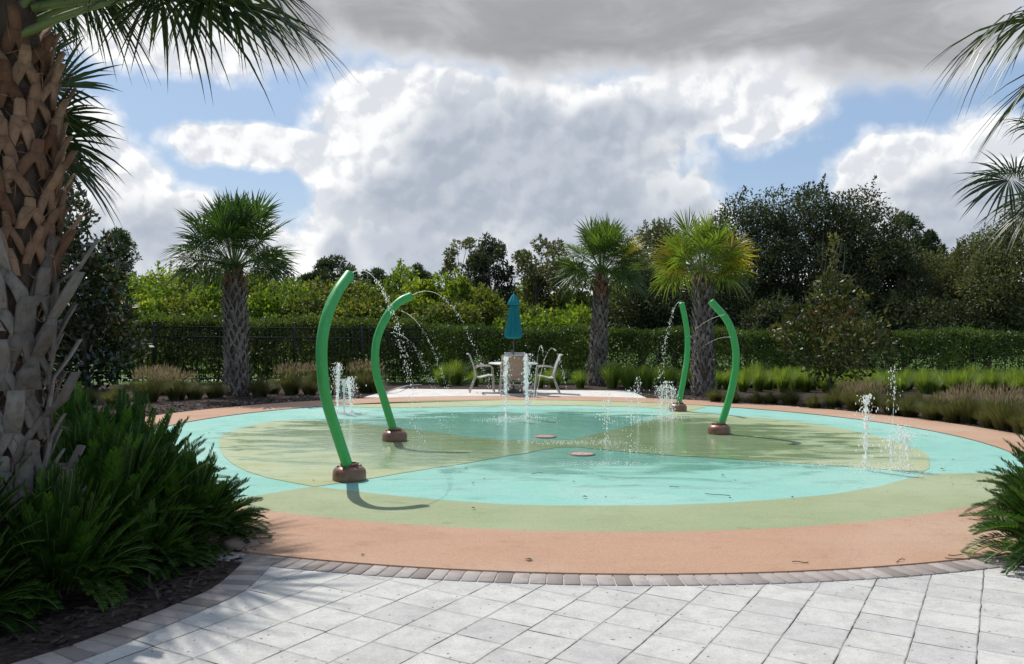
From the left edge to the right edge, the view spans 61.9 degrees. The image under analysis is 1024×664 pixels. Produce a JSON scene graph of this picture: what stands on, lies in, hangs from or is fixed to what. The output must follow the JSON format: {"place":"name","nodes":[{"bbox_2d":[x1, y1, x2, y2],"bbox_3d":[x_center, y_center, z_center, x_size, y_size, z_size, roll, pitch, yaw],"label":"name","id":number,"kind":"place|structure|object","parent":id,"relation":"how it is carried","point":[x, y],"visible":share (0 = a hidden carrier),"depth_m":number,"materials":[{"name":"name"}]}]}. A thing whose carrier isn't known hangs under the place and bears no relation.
{"place":"outdoors","nodes":[
{"label":"outdoors","id":0,"kind":"place"},
{"bbox_2d":[0,558,241,663],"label":"planting bed","id":1,"kind":"object","parent":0,"point":[13,650],"visible":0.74,"depth_m":4.69,"materials":[{"name":"soil"}]},
{"bbox_2d":[0,525,56,639],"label":"cycad","id":2,"kind":"object","parent":1,"relation":"on","point":[7,593],"visible":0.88,"depth_m":4.51,"materials":[{"name":"green plant"}]},
{"bbox_2d":[0,452,84,627],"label":"cycad","id":3,"kind":"object","parent":1,"relation":"on","point":[9,495],"visible":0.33,"depth_m":4.70,"materials":[{"name":"green plant"}]},
{"bbox_2d":[0,461,162,617],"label":"cycad","id":4,"kind":"object","parent":1,"relation":"on","point":[70,522],"visible":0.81,"depth_m":4.92,"materials":[{"name":"green plant"}]},
{"bbox_2d":[39,0,133,233],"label":"palm tree","id":5,"kind":"object","parent":1,"relation":"on","point":[77,128],"visible":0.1,"depth_m":8.46,"materials":[{"name":"green plant"}]},
{"bbox_2d":[44,381,131,446],"bbox_3d":[-4.098,1.037,7.987,1.797,1.159,1.825,0,0,-25],"label":"cycad","id":6,"kind":"object","parent":1,"relation":"on","point":[68,408],"visible":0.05,"depth_m":7.91,"materials":[{"name":"green plant"}]},
{"bbox_2d":[34,0,160,89],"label":"palm tree","id":7,"kind":"object","parent":1,"relation":"on","point":[112,11],"visible":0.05,"depth_m":10.19,"materials":[{"name":"green plant"}]},
{"bbox_2d":[51,388,231,505],"bbox_3d":[-3.042,1.057,6.717,1.768,1.212,1.742,1,0,33],"label":"cycad","id":8,"kind":"object","parent":1,"relation":"on","point":[125,415],"visible":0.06,"depth_m":6.72,"materials":[{"name":"green plant"}]},
{"bbox_2d":[50,411,233,589],"bbox_3d":[-2.803,1.099,5.886,1.708,1.124,1.733,1,0,8],"label":"cycad","id":9,"kind":"object","parent":1,"relation":"on","point":[128,466],"visible":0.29,"depth_m":5.69,"materials":[{"name":"green plant"}]},
{"bbox_2d":[83,483,218,583],"bbox_3d":[-2.421,1.298,5.629,0.956,0.602,0.941,0,0,-9],"label":"cycad","id":10,"kind":"object","parent":1,"relation":"on","point":[155,533],"visible":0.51,"depth_m":5.51,"materials":[{"name":"green plant"}]},
{"bbox_2d":[0,0,358,529],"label":"palm tree","id":11,"kind":"object","parent":1,"relation":"on","point":[35,163],"visible":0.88,"depth_m":5.03,"materials":[{"name":"brown plant"}]},
{"bbox_2d":[137,436,272,561],"bbox_3d":[-2.447,1.187,6.253,1.391,0.857,1.369,1,0,0],"label":"cycad","id":12,"kind":"object","parent":1,"relation":"on","point":[220,495],"visible":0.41,"depth_m":6.13,"materials":[{"name":"green plant"}]},
{"bbox_2d":[221,536,260,549],"bbox_3d":[-1.947,1.516,6.096,0.308,0.108,0.176,1,0,0],"label":"rock","id":13,"kind":"object","parent":1,"relation":"on","point":[233,542],"visible":0.62,"depth_m":6.05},
{"bbox_2d":[366,389,645,397],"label":"patio","id":14,"kind":"structure","parent":0,"point":[440,392],"depth_m":20.75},
{"bbox_2d":[502,291,522,392],"bbox_3d":[0.037,0.242,21.001,0.560,2.498,0.560,1,0,0],"label":"patio umbrella","id":15,"kind":"object","parent":14,"relation":"on","point":[513,330],"visible":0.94,"depth_m":20.91,"materials":[{"name":"fabric"}]},
{"bbox_2d":[500,355,524,395],"bbox_3d":[0.012,1.017,20.302,0.571,0.970,0.694,0,0,-1],"label":"patio chair","id":16,"kind":"object","parent":14,"relation":"on","point":[516,368],"visible":0.82,"depth_m":20.11,"materials":[{"name":"paint"}]},
{"bbox_2d":[12,548,1023,663],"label":"brick edging","id":17,"kind":"object","parent":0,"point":[250,570],"visible":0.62,"depth_m":5.42,"materials":[{"name":"brick"}]},
{"bbox_2d":[42,382,1023,432],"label":"mulch bed","id":18,"kind":"object","parent":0,"point":[226,399],"visible":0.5,"depth_m":20.93,"materials":[{"name":"soil"}]},
{"bbox_2d":[42,172,153,394],"bbox_3d":[-10.591,-1.105,20.592,3.879,5.493,4.194,1,0,0],"label":"magnolia tree","id":19,"kind":"object","parent":18,"relation":"on","point":[92,318],"visible":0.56,"depth_m":19.72,"materials":[{"name":"green plant"}]},
{"bbox_2d":[130,365,168,401],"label":"grass clump","id":20,"kind":"object","parent":18,"relation":"on","point":[151,388],"visible":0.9,"depth_m":17.62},
{"bbox_2d":[153,367,201,399],"bbox_3d":[-7.173,1.093,18.268,1.261,0.716,1.138,1,0,9],"label":"grass clump","id":21,"kind":"object","parent":18,"relation":"on","point":[174,390],"visible":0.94,"depth_m":18.15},
{"bbox_2d":[158,186,305,395],"bbox_3d":[-6.383,-0.874,19.614,3.460,4.958,3.372,1,0,0],"label":"palm tree","id":22,"kind":"object","parent":18,"relation":"on","point":[235,221],"visible":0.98,"depth_m":19.36,"materials":[{"name":"green plant"}]},
{"bbox_2d":[43,321,420,382],"bbox_3d":[-9.301,0.559,23.096,13.603,1.702,0.365,0,0,-9],"label":"fence","id":23,"kind":"object","parent":18,"relation":"on","point":[155,336],"visible":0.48,"depth_m":23.50,"materials":[{"name":"metal"}]},
{"bbox_2d":[240,375,281,396],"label":"grass clump","id":24,"kind":"object","parent":18,"relation":"on","point":[261,388],"visible":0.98,"depth_m":19.14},
{"bbox_2d":[131,307,426,383],"bbox_3d":[-6.395,0.410,24.131,8.084,2.203,1.220,0,0,-11],"label":"hedge","id":25,"kind":"object","parent":18,"relation":"on","point":[309,320],"visible":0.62,"depth_m":23.96,"materials":[{"name":"green plant"}]},
{"bbox_2d":[273,361,315,394],"bbox_3d":[-5.145,1.045,19.875,1.182,0.834,1.039,0,0,-36],"label":"grass clump","id":26,"kind":"object","parent":18,"relation":"on","point":[291,383],"visible":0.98,"depth_m":19.80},
{"bbox_2d":[346,359,390,392],"bbox_3d":[-3.527,1.032,20.702,1.348,0.879,1.207,1,0,27],"label":"grass clump","id":27,"kind":"object","parent":18,"relation":"on","point":[363,380],"visible":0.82,"depth_m":20.57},
{"bbox_2d":[444,359,470,384],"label":"grass clump","id":28,"kind":"object","parent":18,"relation":"on","point":[457,377],"visible":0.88,"depth_m":23.62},
{"bbox_2d":[0,380,1013,645],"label":"mulch chips","id":29,"kind":"object","parent":18,"relation":"on","point":[158,594],"visible":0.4,"depth_m":5.14,"materials":[{"name":"wood"}]},
{"bbox_2d":[549,214,653,385],"bbox_3d":[2.575,-0.890,23.966,2.997,5.114,2.975,1,0,26],"label":"palm tree","id":30,"kind":"object","parent":18,"relation":"on","point":[602,240],"visible":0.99,"depth_m":23.78,"materials":[{"name":"green plant"}]},
{"bbox_2d":[595,360,624,388],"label":"grass clump","id":31,"kind":"object","parent":18,"relation":"on","point":[611,378],"visible":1,"depth_m":22.83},
{"bbox_2d":[643,205,759,395],"bbox_3d":[4.528,-0.701,20.642,2.857,4.803,2.808,1,0,20],"label":"palm tree","id":32,"kind":"object","parent":18,"relation":"on","point":[681,248],"visible":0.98,"depth_m":20.49,"materials":[{"name":"green plant"}]},
{"bbox_2d":[768,368,799,392],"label":"grass clump","id":33,"kind":"object","parent":18,"relation":"on","point":[783,381],"visible":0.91,"depth_m":21.92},
{"bbox_2d":[767,232,901,389],"bbox_3d":[7.710,-0.428,19.971,2.923,4.010,2.898,1,0,0],"label":"magnolia tree","id":34,"kind":"object","parent":18,"relation":"on","point":[845,329],"visible":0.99,"depth_m":20.06,"materials":[{"name":"green plant"}]},
{"bbox_2d":[834,379,876,410],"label":"grass clump","id":35,"kind":"object","parent":18,"relation":"on","point":[849,401],"visible":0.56,"depth_m":16.99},
{"bbox_2d":[849,378,896,413],"bbox_3d":[6.938,1.218,16.549,1.036,0.729,0.994,0,0,-2],"label":"grass clump","id":36,"kind":"object","parent":18,"relation":"on","point":[872,400],"visible":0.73,"depth_m":16.49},
{"bbox_2d":[874,393,915,415],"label":"grass clump","id":37,"kind":"object","parent":18,"relation":"on","point":[890,402],"visible":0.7,"depth_m":16.13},
{"bbox_2d":[883,394,927,416],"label":"grass clump","id":38,"kind":"object","parent":18,"relation":"on","point":[907,405],"visible":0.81,"depth_m":15.87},
{"bbox_2d":[911,367,940,393],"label":"grass clump","id":39,"kind":"object","parent":18,"relation":"on","point":[924,386],"visible":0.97,"depth_m":21.85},
{"bbox_2d":[910,397,946,420],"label":"grass clump","id":40,"kind":"object","parent":18,"relation":"on","point":[929,412],"visible":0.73,"depth_m":15.27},
{"bbox_2d":[932,389,973,423],"bbox_3d":[7.734,1.276,14.926,0.956,0.642,0.936,1,0,3],"label":"grass clump","id":41,"kind":"object","parent":18,"relation":"on","point":[951,415],"visible":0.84,"depth_m":14.87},
{"bbox_2d":[946,380,993,424],"bbox_3d":[7.899,1.201,14.757,1.041,0.797,0.970,0,0,-28],"label":"grass clump","id":42,"kind":"object","parent":18,"relation":"on","point":[966,417],"visible":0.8,"depth_m":14.69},
{"bbox_2d":[951,118,1023,255],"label":"palm tree","id":43,"kind":"object","parent":18,"relation":"on","point":[1012,201],"visible":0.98,"depth_m":11.49,"materials":[{"name":"green plant"}]},
{"bbox_2d":[976,365,1008,393],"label":"grass clump","id":44,"kind":"object","parent":18,"relation":"on","point":[996,381],"visible":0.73,"depth_m":22.11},
{"bbox_2d":[974,381,1023,431],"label":"grass clump","id":45,"kind":"object","parent":18,"relation":"on","point":[1005,408],"visible":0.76,"depth_m":13.76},
{"label":"right planting bed","id":46,"kind":"structure","parent":18,"relation":"on","visible":0},
{"bbox_2d":[920,6,1023,168],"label":"palm tree","id":47,"kind":"object","parent":46,"relation":"on","point":[1003,25],"visible":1,"depth_m":7.65,"materials":[{"name":"green plant"}]},
{"bbox_2d":[958,432,1023,574],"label":"cycad","id":48,"kind":"object","parent":46,"relation":"on","point":[1013,502],"visible":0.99,"depth_m":6.02,"materials":[{"name":"green plant"}]},
{"bbox_2d":[965,428,1023,523],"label":"cycad","id":49,"kind":"object","parent":46,"relation":"on","point":[1003,470],"visible":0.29,"depth_m":7.19,"materials":[{"name":"green plant"}]},
{"bbox_2d":[51,0,1023,325],"label":"sky","id":50,"kind":"structure","parent":0,"point":[514,122],"materials":[{"name":"white"}]},
{"bbox_2d":[53,338,1023,386],"bbox_3d":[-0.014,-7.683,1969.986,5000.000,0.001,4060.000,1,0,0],"label":"lawn","id":51,"kind":"structure","parent":0,"point":[123,375],"depth_m":31.90,"materials":[{"name":"plant"}]},
{"bbox_2d":[97,226,142,278],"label":"pine tree","id":52,"kind":"object","parent":51,"relation":"on","point":[125,238],"visible":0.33,"depth_m":69.73,"materials":[{"name":"green plant"}]},
{"bbox_2d":[100,263,164,364],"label":"young tree","id":53,"kind":"object","parent":51,"relation":"on","point":[141,293],"visible":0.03,"depth_m":33.10,"materials":[{"name":"green plant"}]},
{"bbox_2d":[101,293,171,367],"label":"young tree","id":54,"kind":"object","parent":51,"relation":"on","point":[146,305],"visible":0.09,"depth_m":28.73,"materials":[{"name":"green plant"}]},
{"bbox_2d":[128,260,192,362],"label":"young tree","id":55,"kind":"object","parent":51,"relation":"on","point":[167,290],"visible":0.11,"depth_m":36.07,"materials":[{"name":"green plant"}]},
{"bbox_2d":[151,290,217,367],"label":"young tree","id":56,"kind":"object","parent":51,"relation":"on","point":[180,305],"visible":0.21,"depth_m":29.62,"materials":[{"name":"green plant"}]},
{"bbox_2d":[183,282,223,368],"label":"young tree","id":57,"kind":"object","parent":51,"relation":"on","point":[209,301],"visible":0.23,"depth_m":30.66,"materials":[{"name":"green plant"}]},
{"bbox_2d":[244,266,281,301],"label":"young tree","id":58,"kind":"object","parent":51,"relation":"on","point":[251,288],"visible":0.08,"depth_m":37.58,"materials":[{"name":"green plant"}]},
{"bbox_2d":[246,282,289,369],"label":"young tree","id":59,"kind":"object","parent":51,"relation":"on","point":[260,304],"visible":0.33,"depth_m":29.34,"materials":[{"name":"green plant"}]},
{"bbox_2d":[262,275,310,361],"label":"young tree","id":60,"kind":"object","parent":51,"relation":"on","point":[293,290],"visible":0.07,"depth_m":34.74,"materials":[{"name":"green plant"}]},
{"bbox_2d":[275,284,326,370],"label":"young tree","id":61,"kind":"object","parent":51,"relation":"on","point":[299,305],"visible":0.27,"depth_m":29.40,"materials":[{"name":"green plant"}]},
{"bbox_2d":[303,275,343,360],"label":"young tree","id":62,"kind":"object","parent":51,"relation":"on","point":[325,292],"visible":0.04,"depth_m":37.43,"materials":[{"name":"green plant"}]},
{"bbox_2d":[311,254,359,289],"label":"pine tree","id":63,"kind":"object","parent":51,"relation":"on","point":[326,267],"visible":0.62,"depth_m":74.59,"materials":[{"name":"green plant"}]},
{"bbox_2d":[315,293,378,369],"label":"young tree","id":64,"kind":"object","parent":51,"relation":"on","point":[346,305],"visible":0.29,"depth_m":29.41,"materials":[{"name":"green plant"}]},
{"bbox_2d":[349,280,397,303],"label":"young tree","id":65,"kind":"object","parent":51,"relation":"on","point":[366,290],"visible":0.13,"depth_m":34.71,"materials":[{"name":"green plant"}]},
{"bbox_2d":[347,288,416,370],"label":"young tree","id":66,"kind":"object","parent":51,"relation":"on","point":[377,305],"visible":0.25,"depth_m":29.50,"materials":[{"name":"green plant"}]},
{"bbox_2d":[369,258,419,365],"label":"young tree","id":67,"kind":"object","parent":51,"relation":"on","point":[397,277],"visible":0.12,"depth_m":34.46,"materials":[{"name":"green plant"}]},
{"bbox_2d":[382,300,452,368],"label":"young tree","id":68,"kind":"object","parent":51,"relation":"on","point":[417,310],"visible":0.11,"depth_m":29.70,"materials":[{"name":"green plant"}]},
{"bbox_2d":[400,276,461,368],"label":"young tree","id":69,"kind":"object","parent":51,"relation":"on","point":[423,287],"visible":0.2,"depth_m":32.72,"materials":[{"name":"green plant"}]},
{"bbox_2d":[415,297,484,366],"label":"young tree","id":70,"kind":"object","parent":51,"relation":"on","point":[444,313],"visible":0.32,"depth_m":29.44,"materials":[{"name":"green plant"}]},
{"bbox_2d":[427,266,474,306],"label":"young tree","id":71,"kind":"object","parent":51,"relation":"on","point":[459,285],"visible":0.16,"depth_m":32.47,"materials":[{"name":"green plant"}]},
{"bbox_2d":[438,237,491,366],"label":"tree","id":72,"kind":"object","parent":51,"relation":"on","point":[449,267],"visible":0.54,"depth_m":34.56,"materials":[{"name":"green plant"}]},
{"bbox_2d":[463,281,509,369],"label":"young tree","id":73,"kind":"object","parent":51,"relation":"on","point":[489,303],"visible":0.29,"depth_m":31.38,"materials":[{"name":"green plant"}]},
{"bbox_2d":[467,232,520,367],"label":"tree","id":74,"kind":"object","parent":51,"relation":"on","point":[494,249],"visible":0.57,"depth_m":33.68,"materials":[{"name":"green plant"}]},
{"bbox_2d":[506,275,559,316],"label":"young tree","id":75,"kind":"object","parent":51,"relation":"on","point":[540,300],"visible":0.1,"depth_m":35.32,"materials":[{"name":"green plant"}]},
{"bbox_2d":[511,233,570,311],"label":"tree","id":76,"kind":"object","parent":51,"relation":"on","point":[530,268],"visible":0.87,"depth_m":34.62,"materials":[{"name":"green plant"}]},
{"bbox_2d":[68,274,1023,352],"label":"distant wood","id":77,"kind":"object","parent":51,"relation":"on","point":[520,295],"visible":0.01,"depth_m":60.76,"materials":[{"name":"green plant"}]},
{"bbox_2d":[510,307,588,370],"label":"young tree","id":78,"kind":"object","parent":51,"relation":"on","point":[545,320],"visible":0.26,"depth_m":27.78,"materials":[{"name":"green plant"}]},
{"bbox_2d":[547,289,593,315],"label":"young tree","id":79,"kind":"object","parent":51,"relation":"on","point":[580,297],"visible":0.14,"depth_m":34.51,"materials":[{"name":"green plant"}]},
{"bbox_2d":[540,297,612,373],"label":"young tree","id":80,"kind":"object","parent":51,"relation":"on","point":[582,310],"visible":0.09,"depth_m":29.59,"materials":[{"name":"green plant"}]},
{"bbox_2d":[420,321,817,383],"bbox_3d":[3.184,0.605,25.515,11.778,1.969,1.579,0,0,-2],"label":"hedge","id":81,"kind":"object","parent":51,"relation":"on","point":[497,333],"visible":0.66,"depth_m":25.07,"materials":[{"name":"green plant"}]},
{"bbox_2d":[607,254,680,368],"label":"oak tree","id":82,"kind":"object","parent":51,"relation":"on","point":[628,303],"visible":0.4,"depth_m":33.42,"materials":[{"name":"green plant"}]},
{"bbox_2d":[612,217,707,364],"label":"oak tree","id":83,"kind":"object","parent":51,"relation":"on","point":[655,231],"visible":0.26,"depth_m":37.26,"materials":[{"name":"green plant"}]},
{"bbox_2d":[628,265,734,369],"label":"oak tree","id":84,"kind":"object","parent":51,"relation":"on","point":[671,303],"visible":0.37,"depth_m":32.14,"materials":[{"name":"green plant"}]},
{"bbox_2d":[670,262,759,369],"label":"oak tree","id":85,"kind":"object","parent":51,"relation":"on","point":[734,301],"visible":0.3,"depth_m":33.23,"materials":[{"name":"green plant"}]},
{"bbox_2d":[694,185,805,366],"bbox_3d":[9.721,-2.345,35.805,4.904,7.760,5.401,1,0,0],"label":"oak tree","id":86,"kind":"object","parent":51,"relation":"on","point":[743,220],"visible":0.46,"depth_m":35.00,"materials":[{"name":"green plant"}]},
{"bbox_2d":[736,288,813,372],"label":"oak tree","id":87,"kind":"object","parent":51,"relation":"on","point":[762,317],"visible":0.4,"depth_m":30.68,"materials":[{"name":"green plant"}]},
{"bbox_2d":[746,173,865,366],"bbox_3d":[12.223,-2.597,35.970,5.117,8.295,5.547,1,0,36],"label":"oak tree","id":88,"kind":"object","parent":51,"relation":"on","point":[815,227],"visible":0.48,"depth_m":35.14,"materials":[{"name":"green plant"}]},
{"bbox_2d":[793,175,923,368],"bbox_3d":[14.534,-2.563,36.036,4.852,8.261,4.884,1,0,0],"label":"oak tree","id":89,"kind":"object","parent":51,"relation":"on","point":[867,220],"visible":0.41,"depth_m":35.06,"materials":[{"name":"green plant"}]},
{"bbox_2d":[837,233,942,371],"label":"oak tree","id":90,"kind":"object","parent":51,"relation":"on","point":[892,265],"visible":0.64,"depth_m":33.50,"materials":[{"name":"green plant"}]},
{"bbox_2d":[888,209,932,270],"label":"pine tree","id":91,"kind":"object","parent":51,"relation":"on","point":[911,222],"visible":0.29,"depth_m":61.31,"materials":[{"name":"green plant"}]},
{"bbox_2d":[804,323,1023,376],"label":"hedge","id":92,"kind":"object","parent":51,"relation":"on","point":[910,335],"visible":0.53,"depth_m":25.41,"materials":[{"name":"green plant"}]},
{"bbox_2d":[875,281,955,369],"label":"oak tree","id":93,"kind":"object","parent":51,"relation":"on","point":[902,302],"visible":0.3,"depth_m":32.41,"materials":[{"name":"green plant"}]},
{"bbox_2d":[890,246,996,368],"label":"oak tree","id":94,"kind":"object","parent":51,"relation":"on","point":[935,264],"visible":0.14,"depth_m":35.64,"materials":[{"name":"green plant"}]},
{"bbox_2d":[906,286,1015,371],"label":"oak tree","id":95,"kind":"object","parent":51,"relation":"on","point":[984,320],"visible":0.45,"depth_m":30.58,"materials":[{"name":"green plant"}]},
{"bbox_2d":[920,230,1023,371],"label":"oak tree","id":96,"kind":"object","parent":51,"relation":"on","point":[954,271],"visible":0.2,"depth_m":33.75,"materials":[{"name":"green plant"}]},
{"bbox_2d":[952,204,1023,369],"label":"oak tree","id":97,"kind":"object","parent":51,"relation":"on","point":[999,290],"visible":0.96,"depth_m":30.58,"materials":[{"name":"green plant"}]},
{"bbox_2d":[72,563,1023,663],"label":"paver terrace","id":98,"kind":"structure","parent":0,"point":[273,615],"depth_m":4.60,"materials":[{"name":"stone"}]},
{"bbox_2d":[145,396,1023,575],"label":"splash pad ring","id":99,"kind":"object","parent":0,"point":[937,537],"visible":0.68,"depth_m":6.29,"materials":[{"name":"orange rubber"}]},
{"bbox_2d":[156,405,1022,505],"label":"splash pad turquoise","id":100,"kind":"object","parent":99,"relation":"on","point":[511,479],"visible":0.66,"depth_m":9.84,"materials":[{"name":"rubber"}]},
{"bbox_2d":[334,400,669,407],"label":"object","id":101,"kind":"object","parent":100,"relation":"on","point":[446,403],"visible":0.88,"depth_m":17.84,"materials":[{"name":"rubber"}]},
{"bbox_2d":[499,353,556,420],"bbox_3d":[0.247,0.964,14.994,1.344,1.181,1.346,1,0,9],"label":"water jet","id":102,"kind":"object","parent":100,"relation":"on","point":[526,376],"visible":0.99,"depth_m":14.96},
{"bbox_2d":[219,404,929,485],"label":"splash pad floor","id":103,"kind":"structure","parent":100,"relation":"on","point":[304,452],"depth_m":11.51,"materials":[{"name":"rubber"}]},
{"bbox_2d":[316,270,365,482],"bbox_3d":[-1.785,0.466,8.662,0.344,2.203,0.748,1,0,33],"label":"spray post","id":104,"kind":"object","parent":103,"relation":"on","point":[347,470],"visible":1,"depth_m":8.48,"materials":[{"name":"metal"}]},
{"bbox_2d":[371,292,412,441],"bbox_3d":[-1.671,0.501,11.890,0.544,2.118,0.373,1,0,0],"label":"spray post","id":105,"kind":"object","parent":103,"relation":"on","point":[393,433],"visible":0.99,"depth_m":11.77,"materials":[{"name":"metal"}]},
{"bbox_2d":[637,381,690,420],"bbox_3d":[2.740,1.207,15.245,1.188,0.690,1.218,1,0,0],"label":"water jet","id":106,"kind":"object","parent":103,"relation":"on","point":[667,396],"visible":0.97,"depth_m":15.18},
{"bbox_2d":[669,301,689,411],"bbox_3d":[3.273,0.488,16.584,0.422,2.171,0.344,1,0,0],"label":"spray post","id":107,"kind":"object","parent":103,"relation":"on","point":[680,406],"visible":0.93,"depth_m":16.60,"materials":[{"name":"metal"}]},
{"bbox_2d":[707,299,739,434],"bbox_3d":[3.210,0.555,13.033,0.439,2.117,0.343,0,0,-23],"label":"spray post","id":108,"kind":"object","parent":103,"relation":"on","point":[720,427],"visible":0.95,"depth_m":12.95,"materials":[{"name":"metal"}]},
{"bbox_2d":[233,473,1005,531],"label":"splash pad floor","id":109,"kind":"structure","parent":100,"relation":"on","point":[918,495],"depth_m":7.47,"materials":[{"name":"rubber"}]},
{"bbox_2d":[813,393,930,477],"bbox_3d":[3.982,1.143,9.688,1.108,0.885,1.199,1,0,0],"label":"water jet","id":110,"kind":"object","parent":100,"relation":"on","point":[866,401],"visible":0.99,"depth_m":9.71},
{"bbox_2d":[858,424,967,479],"bbox_3d":[4.486,1.321,9.637,1.202,0.547,1.180,1,0,24],"label":"water jet","id":111,"kind":"object","parent":100,"relation":"on","point":[906,448],"visible":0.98,"depth_m":9.74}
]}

